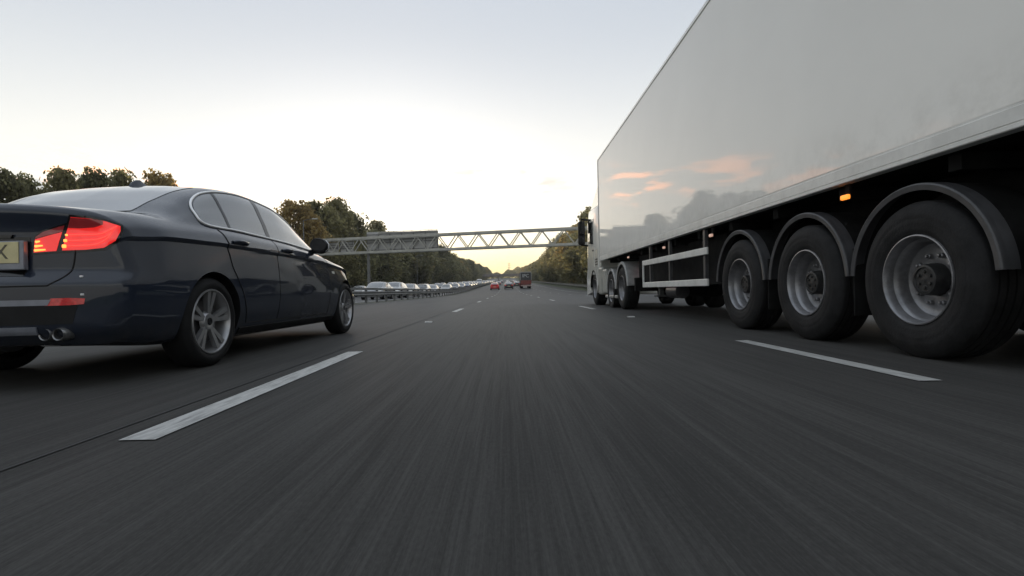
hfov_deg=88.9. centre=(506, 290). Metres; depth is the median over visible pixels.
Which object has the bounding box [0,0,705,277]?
sky
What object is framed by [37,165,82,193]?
broadleaf tree
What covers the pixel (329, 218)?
broadleaf tree
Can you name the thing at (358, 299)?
opposite carriageway
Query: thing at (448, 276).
broadleaf tree
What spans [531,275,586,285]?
undergrowth
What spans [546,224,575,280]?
broadleaf tree
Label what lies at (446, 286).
hatchback car
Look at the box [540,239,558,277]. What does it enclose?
broadleaf tree
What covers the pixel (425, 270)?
broadleaf tree
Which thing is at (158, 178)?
broadleaf tree
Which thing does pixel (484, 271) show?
broadleaf tree
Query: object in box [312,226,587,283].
sign gantry
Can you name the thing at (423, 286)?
estate car
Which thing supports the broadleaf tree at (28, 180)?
on the ground
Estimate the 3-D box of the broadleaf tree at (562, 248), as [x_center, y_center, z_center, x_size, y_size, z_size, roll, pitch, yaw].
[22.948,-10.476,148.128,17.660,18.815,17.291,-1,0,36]
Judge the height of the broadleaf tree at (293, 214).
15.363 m
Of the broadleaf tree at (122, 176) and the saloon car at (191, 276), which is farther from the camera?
the broadleaf tree at (122, 176)
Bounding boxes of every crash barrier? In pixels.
[350,280,499,303]
[531,281,586,288]
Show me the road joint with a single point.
(169, 410)
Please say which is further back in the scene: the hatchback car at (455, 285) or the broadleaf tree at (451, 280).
the broadleaf tree at (451, 280)
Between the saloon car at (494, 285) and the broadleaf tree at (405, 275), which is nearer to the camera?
the saloon car at (494, 285)
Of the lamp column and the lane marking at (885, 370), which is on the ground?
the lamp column
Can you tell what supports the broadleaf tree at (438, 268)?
on the ground
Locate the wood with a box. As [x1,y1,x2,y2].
[489,266,519,278]
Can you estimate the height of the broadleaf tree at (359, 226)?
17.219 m
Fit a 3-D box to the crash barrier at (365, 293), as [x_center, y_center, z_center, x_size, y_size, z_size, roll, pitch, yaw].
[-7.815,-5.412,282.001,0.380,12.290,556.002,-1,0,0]
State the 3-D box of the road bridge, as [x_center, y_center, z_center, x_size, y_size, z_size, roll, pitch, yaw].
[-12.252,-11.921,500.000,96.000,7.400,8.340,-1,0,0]
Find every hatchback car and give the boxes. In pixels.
[380,282,407,298]
[440,284,452,292]
[451,283,459,289]
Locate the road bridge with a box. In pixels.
[482,274,518,280]
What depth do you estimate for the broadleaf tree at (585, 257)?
103.27 m
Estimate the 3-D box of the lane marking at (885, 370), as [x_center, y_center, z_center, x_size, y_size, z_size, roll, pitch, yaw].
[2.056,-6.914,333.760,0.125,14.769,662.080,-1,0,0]
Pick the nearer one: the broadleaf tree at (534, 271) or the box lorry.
the box lorry
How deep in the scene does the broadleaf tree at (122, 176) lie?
51.51 m
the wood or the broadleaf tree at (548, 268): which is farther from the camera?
the wood
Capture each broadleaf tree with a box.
[0,167,41,202]
[5,171,42,199]
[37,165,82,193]
[76,166,123,188]
[107,166,139,186]
[142,168,178,186]
[273,198,335,257]
[304,199,353,283]
[320,196,366,284]
[349,210,381,287]
[363,229,409,282]
[366,219,404,275]
[392,256,402,281]
[393,231,422,275]
[398,253,412,283]
[408,252,439,283]
[430,252,445,280]
[434,251,448,281]
[436,243,463,283]
[447,258,457,282]
[450,253,460,281]
[452,253,470,281]
[462,259,470,281]
[466,259,479,280]
[477,263,486,279]
[530,238,555,281]
[530,262,537,279]
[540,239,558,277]
[543,233,564,279]
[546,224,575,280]
[554,224,578,283]
[557,206,590,281]
[563,224,585,283]
[572,209,589,269]
[576,221,587,277]
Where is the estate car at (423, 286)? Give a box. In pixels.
[416,284,430,295]
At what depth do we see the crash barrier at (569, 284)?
139.27 m
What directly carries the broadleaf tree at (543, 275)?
on the ground
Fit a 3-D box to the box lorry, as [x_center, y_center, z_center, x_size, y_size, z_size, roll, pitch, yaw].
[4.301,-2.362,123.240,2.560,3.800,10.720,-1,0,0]
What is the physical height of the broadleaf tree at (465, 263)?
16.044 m
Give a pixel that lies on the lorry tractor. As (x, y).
(617, 284)
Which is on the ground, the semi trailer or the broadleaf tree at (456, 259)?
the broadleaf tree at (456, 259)
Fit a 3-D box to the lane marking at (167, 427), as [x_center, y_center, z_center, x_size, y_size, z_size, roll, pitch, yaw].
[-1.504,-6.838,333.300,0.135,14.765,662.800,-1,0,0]
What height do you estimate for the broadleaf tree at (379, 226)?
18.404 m
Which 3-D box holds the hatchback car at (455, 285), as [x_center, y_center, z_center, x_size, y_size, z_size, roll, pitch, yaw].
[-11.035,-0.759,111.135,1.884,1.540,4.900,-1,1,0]
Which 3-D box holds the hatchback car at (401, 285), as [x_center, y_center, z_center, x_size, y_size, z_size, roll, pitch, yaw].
[-10.903,-0.052,50.500,1.959,1.602,5.096,-1,0,0]
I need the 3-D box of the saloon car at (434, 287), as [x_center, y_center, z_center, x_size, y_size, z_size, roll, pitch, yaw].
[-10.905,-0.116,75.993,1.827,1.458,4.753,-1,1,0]
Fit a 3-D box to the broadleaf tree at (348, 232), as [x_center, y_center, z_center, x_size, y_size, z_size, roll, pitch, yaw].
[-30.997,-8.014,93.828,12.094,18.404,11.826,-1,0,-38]
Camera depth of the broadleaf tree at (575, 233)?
136.96 m
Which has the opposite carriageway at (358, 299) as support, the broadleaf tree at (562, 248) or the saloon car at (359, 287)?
the saloon car at (359, 287)
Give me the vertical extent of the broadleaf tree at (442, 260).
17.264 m
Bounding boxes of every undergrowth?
[347,270,462,286]
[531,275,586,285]
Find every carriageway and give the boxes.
[0,278,1023,575]
[355,278,500,302]
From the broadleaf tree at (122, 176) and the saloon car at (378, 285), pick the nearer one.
the saloon car at (378, 285)
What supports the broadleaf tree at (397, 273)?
on the ground
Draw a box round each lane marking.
[120,286,502,439]
[515,287,938,380]
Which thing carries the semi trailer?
on the carriageway at (516, 430)
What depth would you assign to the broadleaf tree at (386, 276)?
120.47 m
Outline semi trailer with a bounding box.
[597,0,1023,358]
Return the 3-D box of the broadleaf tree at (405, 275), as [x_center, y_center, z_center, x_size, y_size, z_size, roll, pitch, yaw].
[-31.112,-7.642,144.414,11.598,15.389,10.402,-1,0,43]
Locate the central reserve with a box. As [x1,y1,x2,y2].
[354,278,501,304]
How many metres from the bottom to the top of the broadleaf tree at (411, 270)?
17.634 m
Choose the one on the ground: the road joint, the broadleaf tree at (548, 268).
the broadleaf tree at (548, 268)
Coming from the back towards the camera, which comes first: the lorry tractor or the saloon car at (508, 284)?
the saloon car at (508, 284)
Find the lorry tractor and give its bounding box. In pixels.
[578,186,724,308]
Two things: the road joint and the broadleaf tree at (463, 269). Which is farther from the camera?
the broadleaf tree at (463, 269)
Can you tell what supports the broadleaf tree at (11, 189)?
on the ground
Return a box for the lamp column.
[303,218,317,240]
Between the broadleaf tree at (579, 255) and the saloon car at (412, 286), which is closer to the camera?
the saloon car at (412, 286)
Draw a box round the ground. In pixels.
[363,278,586,302]
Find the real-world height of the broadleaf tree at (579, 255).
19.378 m
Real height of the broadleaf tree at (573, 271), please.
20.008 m
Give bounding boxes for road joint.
[0,298,484,470]
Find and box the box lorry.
[519,272,531,287]
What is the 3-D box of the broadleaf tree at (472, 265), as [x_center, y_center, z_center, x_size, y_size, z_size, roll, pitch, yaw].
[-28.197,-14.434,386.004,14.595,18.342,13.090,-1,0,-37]
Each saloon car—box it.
[0,180,353,369]
[353,286,365,296]
[361,282,392,299]
[397,284,419,297]
[428,285,439,294]
[490,283,498,289]
[504,282,512,288]
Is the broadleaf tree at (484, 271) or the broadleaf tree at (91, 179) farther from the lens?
the broadleaf tree at (484, 271)
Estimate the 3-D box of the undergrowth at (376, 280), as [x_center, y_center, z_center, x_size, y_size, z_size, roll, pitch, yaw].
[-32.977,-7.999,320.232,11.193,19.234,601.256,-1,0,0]

